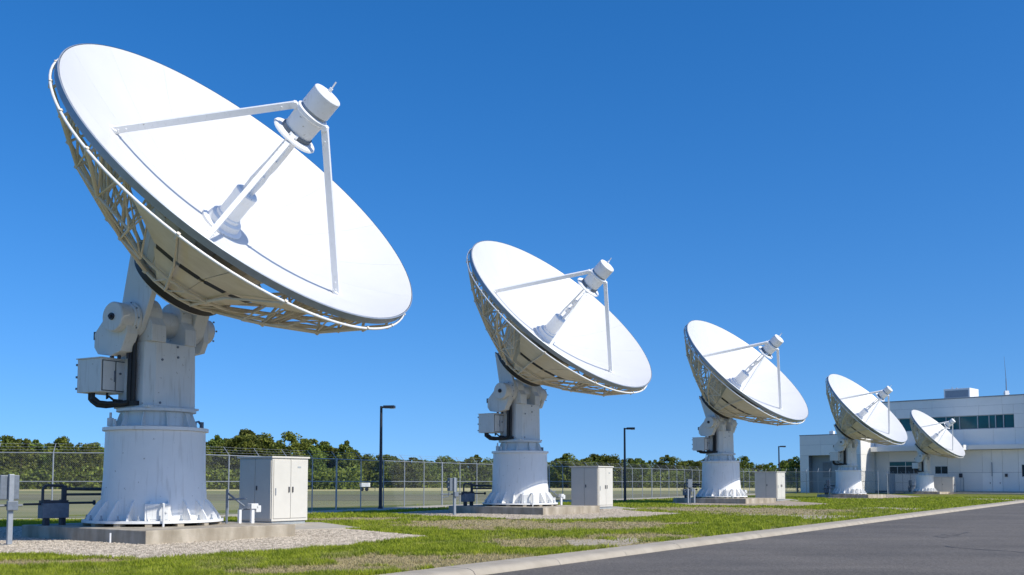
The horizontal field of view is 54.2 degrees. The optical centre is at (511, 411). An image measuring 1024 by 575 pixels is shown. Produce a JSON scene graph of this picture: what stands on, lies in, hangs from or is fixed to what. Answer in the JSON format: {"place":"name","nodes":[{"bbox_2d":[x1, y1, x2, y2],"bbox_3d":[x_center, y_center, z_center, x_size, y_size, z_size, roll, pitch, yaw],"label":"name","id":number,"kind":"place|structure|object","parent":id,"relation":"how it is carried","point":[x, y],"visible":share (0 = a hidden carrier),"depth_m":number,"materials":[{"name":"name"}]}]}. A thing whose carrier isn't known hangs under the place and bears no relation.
{"place":"outdoors","nodes":[
{"label":"outdoors","id":0,"kind":"place"},
{"bbox_2d":[14,494,695,500],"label":"track","id":1,"kind":"structure","parent":0,"point":[319,497],"depth_m":102.15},
{"bbox_2d":[0,494,754,519],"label":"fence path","id":2,"kind":"structure","parent":0,"point":[358,510],"depth_m":59.06,"materials":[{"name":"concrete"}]},
{"bbox_2d":[0,443,103,516],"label":"chain link fence","id":3,"kind":"object","parent":2,"relation":"on","point":[53,465],"visible":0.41,"depth_m":43.68,"materials":[{"name":"metal"}]},
{"bbox_2d":[377,405,395,508],"bbox_3d":[-7.418,2.684,59.026,0.990,6.080,0.400,-1,-4,8],"label":"lamp post","id":4,"kind":"object","parent":2,"relation":"on","point":[380,506],"visible":1,"depth_m":58.99,"materials":[{"name":"metal"}]},
{"bbox_2d":[206,447,757,514],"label":"chain link fence","id":5,"kind":"object","parent":2,"relation":"on","point":[423,481],"visible":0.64,"depth_m":64.01,"materials":[{"name":"metal"}]},
{"bbox_2d":[19,491,754,494],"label":"verge","id":6,"kind":"structure","parent":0,"point":[368,492],"depth_m":148.15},
{"bbox_2d":[0,491,800,516],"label":"meadow","id":7,"kind":"structure","parent":0,"point":[25,510],"depth_m":71.58,"materials":[{"name":"plant"}]},
{"bbox_2d":[750,464,776,487],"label":"dark tree","id":8,"kind":"object","parent":7,"relation":"on","point":[766,468],"visible":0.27,"depth_m":165.34,"materials":[{"name":"green plant"}]},
{"bbox_2d":[770,460,796,487],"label":"dark tree","id":9,"kind":"object","parent":7,"relation":"on","point":[783,463],"visible":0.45,"depth_m":157.18,"materials":[{"name":"green plant"}]},
{"bbox_2d":[785,456,800,490],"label":"leafy tree","id":10,"kind":"object","parent":7,"relation":"on","point":[791,464],"visible":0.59,"depth_m":149.66,"materials":[{"name":"green plant"}]},
{"bbox_2d":[870,394,1023,492],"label":"office building","id":11,"kind":"structure","parent":7,"relation":"on","point":[988,433],"depth_m":131.93,"materials":[{"name":"white concrete"}]},
{"bbox_2d":[799,434,874,492],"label":"wing","id":12,"kind":"structure","parent":11,"relation":"attached to","point":[815,450],"depth_m":141.99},
{"bbox_2d":[890,461,918,473],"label":"window frame","id":13,"kind":"structure","parent":11,"relation":"in","point":[896,470],"depth_m":138.08,"materials":[{"name":"grey metal"}]},
{"bbox_2d":[900,419,914,430],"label":"window pane","id":14,"kind":"structure","parent":11,"relation":"in","point":[905,423],"depth_m":138.25,"materials":[{"name":"teal glass"}]},
{"bbox_2d":[935,466,947,473],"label":"window frame","id":15,"kind":"structure","parent":11,"relation":"in","point":[938,469],"depth_m":134.47,"materials":[{"name":"white metal"}]},
{"bbox_2d":[947,417,958,428],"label":"window pane","id":16,"kind":"structure","parent":11,"relation":"in","point":[956,425],"depth_m":133.75,"materials":[{"name":"teal glass"}]},
{"bbox_2d":[904,414,1013,429],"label":"window frame","id":17,"kind":"structure","parent":11,"relation":"in","point":[995,414],"depth_m":131.74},
{"bbox_2d":[944,387,978,397],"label":"rooftop unit","id":18,"kind":"object","parent":11,"relation":"on","point":[960,392],"visible":0.67,"depth_m":136.51,"materials":[{"name":"metal"}]},
{"bbox_2d":[960,416,976,428],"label":"window pane","id":19,"kind":"structure","parent":11,"relation":"in","point":[966,422],"depth_m":132.58,"materials":[{"name":"teal glass"}]},
{"bbox_2d":[978,415,988,427],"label":"window pane","id":20,"kind":"structure","parent":11,"relation":"in","point":[983,421],"depth_m":131.27,"materials":[{"name":"teal glass"}]},
{"bbox_2d":[982,473,991,490],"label":"door","id":21,"kind":"structure","parent":11,"relation":"in","point":[987,477],"depth_m":130.33,"materials":[{"name":"metal"}]},
{"bbox_2d":[990,415,994,427],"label":"window pane","id":22,"kind":"structure","parent":11,"relation":"in","point":[992,417],"depth_m":130.49,"materials":[{"name":"teal glass"}]},
{"bbox_2d":[993,473,1001,490],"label":"door","id":23,"kind":"structure","parent":11,"relation":"in","point":[997,477],"depth_m":129.47,"materials":[{"name":"metal"}]},
{"bbox_2d":[996,415,1002,427],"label":"window pane","id":24,"kind":"structure","parent":11,"relation":"in","point":[999,418],"depth_m":129.89,"materials":[{"name":"teal glass"}]},
{"bbox_2d":[1004,414,1013,426],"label":"window pane","id":25,"kind":"structure","parent":11,"relation":"in","point":[1008,419],"depth_m":129.10,"materials":[{"name":"teal glass"}]},
{"bbox_2d":[20,487,800,490],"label":"straw meadow","id":26,"kind":"structure","parent":0,"point":[553,489],"depth_m":202.92,"materials":[{"name":"plant"}]},
{"bbox_2d":[0,435,18,467],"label":"broadleaf tree","id":27,"kind":"object","parent":26,"relation":"on","point":[6,439],"visible":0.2,"depth_m":232.67,"materials":[{"name":"green plant"}]},
{"bbox_2d":[0,438,40,482],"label":"broadleaf tree","id":28,"kind":"object","parent":26,"relation":"on","point":[32,458],"visible":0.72,"depth_m":209.41,"materials":[{"name":"green plant"}]},
{"bbox_2d":[28,439,51,471],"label":"broadleaf tree","id":29,"kind":"object","parent":26,"relation":"on","point":[35,444],"visible":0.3,"depth_m":225.01,"materials":[{"name":"green plant"}]},
{"bbox_2d":[42,436,82,484],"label":"broadleaf tree","id":30,"kind":"object","parent":26,"relation":"on","point":[63,442],"visible":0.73,"depth_m":205.56,"materials":[{"name":"green plant"}]},
{"bbox_2d":[57,442,103,484],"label":"broadleaf tree","id":31,"kind":"object","parent":26,"relation":"on","point":[90,457],"visible":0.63,"depth_m":207.91,"materials":[{"name":"green plant"}]},
{"bbox_2d":[82,442,103,462],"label":"broadleaf tree","id":32,"kind":"object","parent":26,"relation":"on","point":[98,447],"visible":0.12,"depth_m":233.62,"materials":[{"name":"green plant"}]},
{"bbox_2d":[206,447,212,480],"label":"broadleaf tree","id":33,"kind":"object","parent":26,"relation":"on","point":[209,456],"visible":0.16,"depth_m":210.68,"materials":[{"name":"green plant"}]},
{"bbox_2d":[206,434,231,479],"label":"broadleaf tree","id":34,"kind":"object","parent":26,"relation":"on","point":[214,441],"visible":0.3,"depth_m":216.21,"materials":[{"name":"green plant"}]},
{"bbox_2d":[209,435,259,486],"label":"broadleaf tree","id":35,"kind":"object","parent":26,"relation":"on","point":[235,439],"visible":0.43,"depth_m":214.09,"materials":[{"name":"green plant"}]},
{"bbox_2d":[235,428,268,451],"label":"broadleaf tree","id":36,"kind":"object","parent":26,"relation":"on","point":[244,432],"visible":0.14,"depth_m":226.68,"materials":[{"name":"green plant"}]},
{"bbox_2d":[230,431,275,478],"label":"broadleaf tree","id":37,"kind":"object","parent":26,"relation":"on","point":[246,444],"visible":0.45,"depth_m":211.97,"materials":[{"name":"green plant"}]},
{"bbox_2d":[268,431,316,472],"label":"broadleaf tree","id":38,"kind":"object","parent":26,"relation":"on","point":[291,436],"visible":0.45,"depth_m":207.94,"materials":[{"name":"green plant"}]},
{"bbox_2d":[288,438,318,455],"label":"broadleaf tree","id":39,"kind":"object","parent":26,"relation":"on","point":[313,441],"visible":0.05,"depth_m":311.44,"materials":[{"name":"green plant"}]},
{"bbox_2d":[302,446,327,486],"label":"broadleaf tree","id":40,"kind":"object","parent":26,"relation":"on","point":[312,450],"visible":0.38,"depth_m":206.88,"materials":[{"name":"green plant"}]},
{"bbox_2d":[313,444,334,470],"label":"broadleaf tree","id":41,"kind":"object","parent":26,"relation":"on","point":[325,453],"visible":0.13,"depth_m":219.74,"materials":[{"name":"green plant"}]},
{"bbox_2d":[323,447,348,480],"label":"broadleaf tree","id":42,"kind":"object","parent":26,"relation":"on","point":[335,450],"visible":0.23,"depth_m":218.64,"materials":[{"name":"green plant"}]},
{"bbox_2d":[332,440,358,482],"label":"broadleaf tree","id":43,"kind":"object","parent":26,"relation":"on","point":[345,447],"visible":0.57,"depth_m":216.73,"materials":[{"name":"green plant"}]},
{"bbox_2d":[350,452,368,482],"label":"broadleaf tree","id":44,"kind":"object","parent":26,"relation":"on","point":[359,463],"visible":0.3,"depth_m":227.69,"materials":[{"name":"green plant"}]},
{"bbox_2d":[362,454,377,487],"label":"broadleaf tree","id":45,"kind":"object","parent":26,"relation":"on","point":[367,457],"visible":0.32,"depth_m":254.16,"materials":[{"name":"green plant"}]},
{"bbox_2d":[372,454,397,484],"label":"broadleaf tree","id":46,"kind":"object","parent":26,"relation":"on","point":[388,464],"visible":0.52,"depth_m":252.16,"materials":[{"name":"green plant"}]},
{"bbox_2d":[0,464,800,489],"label":"understorey","id":47,"kind":"object","parent":26,"relation":"on","point":[39,476],"visible":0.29,"depth_m":208.59,"materials":[{"name":"green plant"}]},
{"bbox_2d":[392,460,414,487],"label":"broadleaf tree","id":48,"kind":"object","parent":26,"relation":"on","point":[402,468],"visible":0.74,"depth_m":249.76,"materials":[{"name":"green plant"}]},
{"bbox_2d":[405,459,432,487],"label":"broadleaf tree","id":49,"kind":"object","parent":26,"relation":"on","point":[419,473],"visible":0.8,"depth_m":250.34,"materials":[{"name":"green plant"}]},
{"bbox_2d":[411,459,440,483],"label":"broadleaf tree","id":50,"kind":"object","parent":26,"relation":"on","point":[433,469],"visible":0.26,"depth_m":258.64,"materials":[{"name":"green plant"}]},
{"bbox_2d":[430,455,460,472],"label":"broadleaf tree","id":51,"kind":"object","parent":26,"relation":"on","point":[444,459],"visible":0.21,"depth_m":286.56,"materials":[{"name":"green plant"}]},
{"bbox_2d":[443,460,463,478],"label":"broadleaf tree","id":52,"kind":"object","parent":26,"relation":"on","point":[450,462],"visible":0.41,"depth_m":265.43,"materials":[{"name":"green plant"}]},
{"bbox_2d":[459,458,473,485],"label":"broadleaf tree","id":53,"kind":"object","parent":26,"relation":"on","point":[466,460],"visible":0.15,"depth_m":266.40,"materials":[{"name":"green plant"}]},
{"bbox_2d":[465,454,483,483],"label":"broadleaf tree","id":54,"kind":"object","parent":26,"relation":"on","point":[476,460],"visible":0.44,"depth_m":258.00,"materials":[{"name":"green plant"}]},
{"bbox_2d":[474,461,491,487],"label":"broadleaf tree","id":55,"kind":"object","parent":26,"relation":"on","point":[485,463],"visible":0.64,"depth_m":251.00,"materials":[{"name":"green plant"}]},
{"bbox_2d":[552,463,568,487],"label":"broadleaf tree","id":56,"kind":"object","parent":26,"relation":"on","point":[557,474],"visible":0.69,"depth_m":249.17,"materials":[{"name":"green plant"}]},
{"bbox_2d":[550,453,580,487],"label":"broadleaf tree","id":57,"kind":"object","parent":26,"relation":"on","point":[566,458],"visible":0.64,"depth_m":249.30,"materials":[{"name":"green plant"}]},
{"bbox_2d":[564,460,582,484],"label":"broadleaf tree","id":58,"kind":"object","parent":26,"relation":"on","point":[579,463],"visible":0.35,"depth_m":249.39,"materials":[{"name":"green plant"}]},
{"bbox_2d":[584,453,602,463],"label":"broadleaf tree","id":59,"kind":"object","parent":26,"relation":"on","point":[593,457],"visible":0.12,"depth_m":282.78,"materials":[{"name":"green plant"}]},
{"bbox_2d":[594,454,627,484],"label":"broadleaf tree","id":60,"kind":"object","parent":26,"relation":"on","point":[609,459],"visible":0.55,"depth_m":254.28,"materials":[{"name":"green plant"}]},
{"bbox_2d":[626,458,652,487],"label":"broadleaf tree","id":61,"kind":"object","parent":26,"relation":"on","point":[637,461],"visible":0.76,"depth_m":249.39,"materials":[{"name":"green plant"}]},
{"bbox_2d":[650,459,661,477],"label":"broadleaf tree","id":62,"kind":"object","parent":26,"relation":"on","point":[655,466],"visible":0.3,"depth_m":281.20,"materials":[{"name":"green plant"}]},
{"bbox_2d":[657,455,673,484],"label":"broadleaf tree","id":63,"kind":"object","parent":26,"relation":"on","point":[661,461],"visible":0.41,"depth_m":264.84,"materials":[{"name":"green plant"}]},
{"bbox_2d":[660,456,688,485],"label":"broadleaf tree","id":64,"kind":"object","parent":26,"relation":"on","point":[673,459],"visible":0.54,"depth_m":262.46,"materials":[{"name":"green plant"}]},
{"bbox_2d":[686,461,701,485],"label":"broadleaf tree","id":65,"kind":"object","parent":26,"relation":"on","point":[697,465],"visible":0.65,"depth_m":251.13,"materials":[{"name":"green plant"}]},
{"bbox_2d":[736,456,753,469],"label":"broadleaf tree","id":66,"kind":"object","parent":26,"relation":"on","point":[744,463],"visible":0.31,"depth_m":275.64,"materials":[{"name":"green plant"}]},
{"bbox_2d":[750,464,765,483],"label":"broadleaf tree","id":67,"kind":"object","parent":26,"relation":"on","point":[759,467],"visible":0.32,"depth_m":255.64,"materials":[{"name":"green plant"}]},
{"bbox_2d":[0,493,1023,574],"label":"lawn","id":68,"kind":"structure","parent":0,"point":[808,495],"depth_m":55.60,"materials":[{"name":"plant"}]},
{"bbox_2d":[0,526,416,557],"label":"gravel bed","id":69,"kind":"object","parent":68,"relation":"on","point":[174,544],"visible":0.17,"depth_m":24.81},
{"bbox_2d":[0,474,22,545],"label":"junction post","id":70,"kind":"object","parent":69,"relation":"on","point":[9,488],"visible":0.98,"depth_m":24.90,"materials":[{"name":"metal"}]},
{"bbox_2d":[22,521,294,544],"bbox_3d":[-10.109,3.501,28.704,5.950,0.519,4.900,-3,-5,36],"label":"concrete pad","id":71,"kind":"object","parent":69,"relation":"on","point":[154,534],"visible":0.58,"depth_m":26.84,"materials":[{"name":"concrete"}]},
{"bbox_2d":[23,484,101,525],"bbox_3d":[-12.702,2.644,28.478,0.378,1.158,2.386,-4,-6,44],"label":"pipe stand","id":72,"kind":"object","parent":71,"relation":"on","point":[49,509],"visible":0.93,"depth_m":28.27,"materials":[{"name":"metal"}]},
{"bbox_2d":[48,43,411,526],"bbox_3d":[-7.330,-3.673,27.664,10.077,13.648,9.287,2,-4,-22],"label":"satellite dish antenna","id":73,"kind":"object","parent":71,"relation":"on","point":[230,214],"visible":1,"depth_m":28.04,"materials":[{"name":"paint"}]},
{"bbox_2d":[225,489,260,523],"bbox_3d":[-7.927,2.797,29.534,0.535,1.000,0.895,-3,-5,36],"label":"valve assembly","id":74,"kind":"object","parent":71,"relation":"on","point":[253,507],"visible":1,"depth_m":29.48,"materials":[{"name":"white metal"}]},
{"bbox_2d":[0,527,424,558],"bbox_3d":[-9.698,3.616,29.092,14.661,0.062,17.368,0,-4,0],"label":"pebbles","id":75,"kind":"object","parent":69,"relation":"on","point":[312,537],"visible":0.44,"depth_m":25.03,"materials":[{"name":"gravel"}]},
{"bbox_2d":[295,522,356,530],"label":"concrete slab","id":76,"kind":"structure","parent":69,"relation":"on","point":[312,525],"depth_m":34.52,"materials":[{"name":"concrete"}]},
{"bbox_2d":[237,456,309,523],"bbox_3d":[-8.859,2.917,37.123,1.975,2.460,1.800,-3,-5,36],"label":"equipment cabinet","id":77,"kind":"object","parent":76,"relation":"on","point":[275,488],"visible":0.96,"depth_m":36.44,"materials":[{"name":"metal"}]},
{"bbox_2d":[398,509,679,519],"bbox_3d":[3.090,5.281,52.810,15.194,0.001,19.535,-4,-5,42],"label":"gravel bed","id":78,"kind":"object","parent":68,"relation":"on","point":[563,515],"visible":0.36,"depth_m":46.66,"materials":[{"name":"gravel"}]},
{"bbox_2d":[441,478,458,514],"bbox_3d":[-2.863,4.008,47.133,1.040,1.780,0.460,4,-6,-44],"label":"junction post","id":79,"kind":"object","parent":78,"relation":"on","point":[451,484],"visible":0.98,"depth_m":47.19,"materials":[{"name":"metal"}]},
{"bbox_2d":[449,505,599,514],"bbox_3d":[0.632,5.056,50.940,5.950,0.519,4.900,-3,-5,38],"label":"concrete pad","id":80,"kind":"object","parent":78,"relation":"on","point":[538,510],"visible":0.55,"depth_m":49.20,"materials":[{"name":"concrete"}]},
{"bbox_2d":[459,483,491,505],"bbox_3d":[-2.004,4.224,51.084,2.386,1.158,0.378,4,-6,-44],"label":"pipe stand","id":81,"kind":"object","parent":80,"relation":"on","point":[469,497],"visible":0.95,"depth_m":50.90,"materials":[{"name":"metal"}]},
{"bbox_2d":[548,486,564,504],"bbox_3d":[2.311,4.384,52.232,0.535,1.000,0.895,-3,-5,38],"label":"valve assembly","id":82,"kind":"object","parent":80,"relation":"on","point":[561,496],"visible":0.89,"depth_m":52.21,"materials":[{"name":"white metal"}]},
{"bbox_2d":[466,240,651,506],"bbox_3d":[2.243,-2.144,50.156,8.531,13.735,11.175,-3,-5,38],"label":"satellite dish antenna","id":83,"kind":"object","parent":80,"relation":"on","point":[558,323],"visible":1,"depth_m":50.46,"materials":[{"name":"paint"}]},
{"bbox_2d":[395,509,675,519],"bbox_3d":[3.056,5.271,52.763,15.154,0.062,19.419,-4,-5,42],"label":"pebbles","id":84,"kind":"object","parent":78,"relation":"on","point":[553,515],"visible":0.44,"depth_m":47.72,"materials":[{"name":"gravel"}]},
{"bbox_2d":[612,506,635,509],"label":"concrete slab","id":85,"kind":"structure","parent":78,"relation":"on","point":[614,507],"depth_m":57.48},
{"bbox_2d":[569,466,613,508],"bbox_3d":[4.572,4.363,57.524,2.025,2.420,1.620,-3,-5,38],"label":"equipment cabinet","id":86,"kind":"object","parent":85,"relation":"on","point":[592,485],"visible":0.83,"depth_m":56.89,"materials":[{"name":"metal"}]},
{"bbox_2d":[567,538,641,545],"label":"dry grass patch","id":87,"kind":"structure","parent":68,"relation":"on","point":[602,541],"depth_m":26.66,"materials":[{"name":"plant"}]},
{"bbox_2d":[623,427,634,501],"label":"lamp post","id":88,"kind":"object","parent":68,"relation":"on","point":[630,428],"visible":0.91,"depth_m":79.33,"materials":[{"name":"metal"}]},
{"bbox_2d":[668,501,826,505],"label":"gravel bed","id":89,"kind":"object","parent":68,"relation":"on","point":[787,503],"visible":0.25,"depth_m":72.05,"materials":[{"name":"gravel"}]},
{"bbox_2d":[684,479,694,503],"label":"junction post","id":90,"kind":"object","parent":89,"relation":"on","point":[689,484],"visible":1,"depth_m":71.34,"materials":[{"name":"metal"}]},
{"bbox_2d":[673,497,775,503],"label":"concrete pad","id":91,"kind":"object","parent":89,"relation":"on","point":[730,500],"visible":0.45,"depth_m":72.96,"materials":[{"name":"concrete"}]},
{"bbox_2d":[683,482,700,497],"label":"pipe stand","id":92,"kind":"object","parent":91,"relation":"on","point":[685,494],"visible":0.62,"depth_m":74.86,"materials":[{"name":"metal"}]},
{"bbox_2d":[683,320,807,497],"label":"satellite dish antenna","id":93,"kind":"object","parent":91,"relation":"on","point":[745,379],"visible":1,"depth_m":74.58,"materials":[{"name":"paint"}]},
{"bbox_2d":[765,468,878,493],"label":"chain link fence","id":94,"kind":"object","parent":68,"relation":"on","point":[829,475],"visible":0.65,"depth_m":128.49,"materials":[{"name":"metal"}]},
{"bbox_2d":[874,494,918,498],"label":"gravel bed","id":95,"kind":"object","parent":68,"relation":"on","point":[891,496],"visible":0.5,"depth_m":105.54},
{"bbox_2d":[817,494,885,497],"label":"concrete pad","id":96,"kind":"object","parent":95,"relation":"on","point":[853,496],"visible":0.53,"depth_m":97.87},
{"bbox_2d":[825,374,907,494],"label":"satellite dish antenna","id":97,"kind":"object","parent":96,"relation":"on","point":[863,412],"visible":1,"depth_m":98.78,"materials":[{"name":"paint"}]},
{"bbox_2d":[884,471,918,493],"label":"chain link fence","id":98,"kind":"object","parent":68,"relation":"on","point":[891,481],"visible":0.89,"depth_m":130.88,"materials":[{"name":"metal"}]},
{"label":"gravel bed","id":99,"kind":"structure","parent":68,"relation":"on","visible":0},
{"bbox_2d":[904,492,949,493],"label":"concrete pad","id":100,"kind":"object","parent":99,"relation":"on","point":[927,492],"visible":0.45,"depth_m":127.40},
{"bbox_2d":[909,410,964,491],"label":"satellite dish antenna","id":101,"kind":"object","parent":100,"relation":"on","point":[935,436],"visible":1,"depth_m":128.57,"materials":[{"name":"paint"}]},
{"bbox_2d":[0,0,1023,470],"label":"sky","id":102,"kind":"structure","parent":0,"point":[841,179],"materials":[{"name":"blue"}]},
{"bbox_2d":[488,503,1023,574],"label":"road","id":103,"kind":"structure","parent":0,"point":[912,546],"depth_m":23.95,"materials":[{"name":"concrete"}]},
{"bbox_2d":[379,500,1023,574],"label":"kerb","id":104,"kind":"structure","parent":103,"relation":"on","point":[498,566],"depth_m":24.15,"materials":[{"name":"concrete"}]},
{"bbox_2d":[743,514,858,518],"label":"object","id":105,"kind":"structure","parent":0,"point":[809,516],"depth_m":45.68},
{"bbox_2d":[880,492,1023,494],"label":"concrete apron","id":106,"kind":"object","parent":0,"point":[967,493],"visible":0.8,"depth_m":125.68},
{"bbox_2d":[931,477,955,492],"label":"equipment cabinet","id":107,"kind":"object","parent":106,"relation":"on","point":[944,484],"visible":0.78,"depth_m":131.31,"materials":[{"name":"metal"}]},
{"bbox_2d":[895,491,1023,492],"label":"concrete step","id":108,"kind":"object","parent":106,"relation":"on","point":[973,492],"depth_m":129.66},
{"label":"concrete slab","id":109,"kind":"structure","parent":0,"visible":0},
{"bbox_2d":[754,472,784,500],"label":"equipment cabinet","id":110,"kind":"object","parent":109,"relation":"on","point":[769,484],"visible":0.83,"depth_m":81.33,"materials":[{"name":"metal"}]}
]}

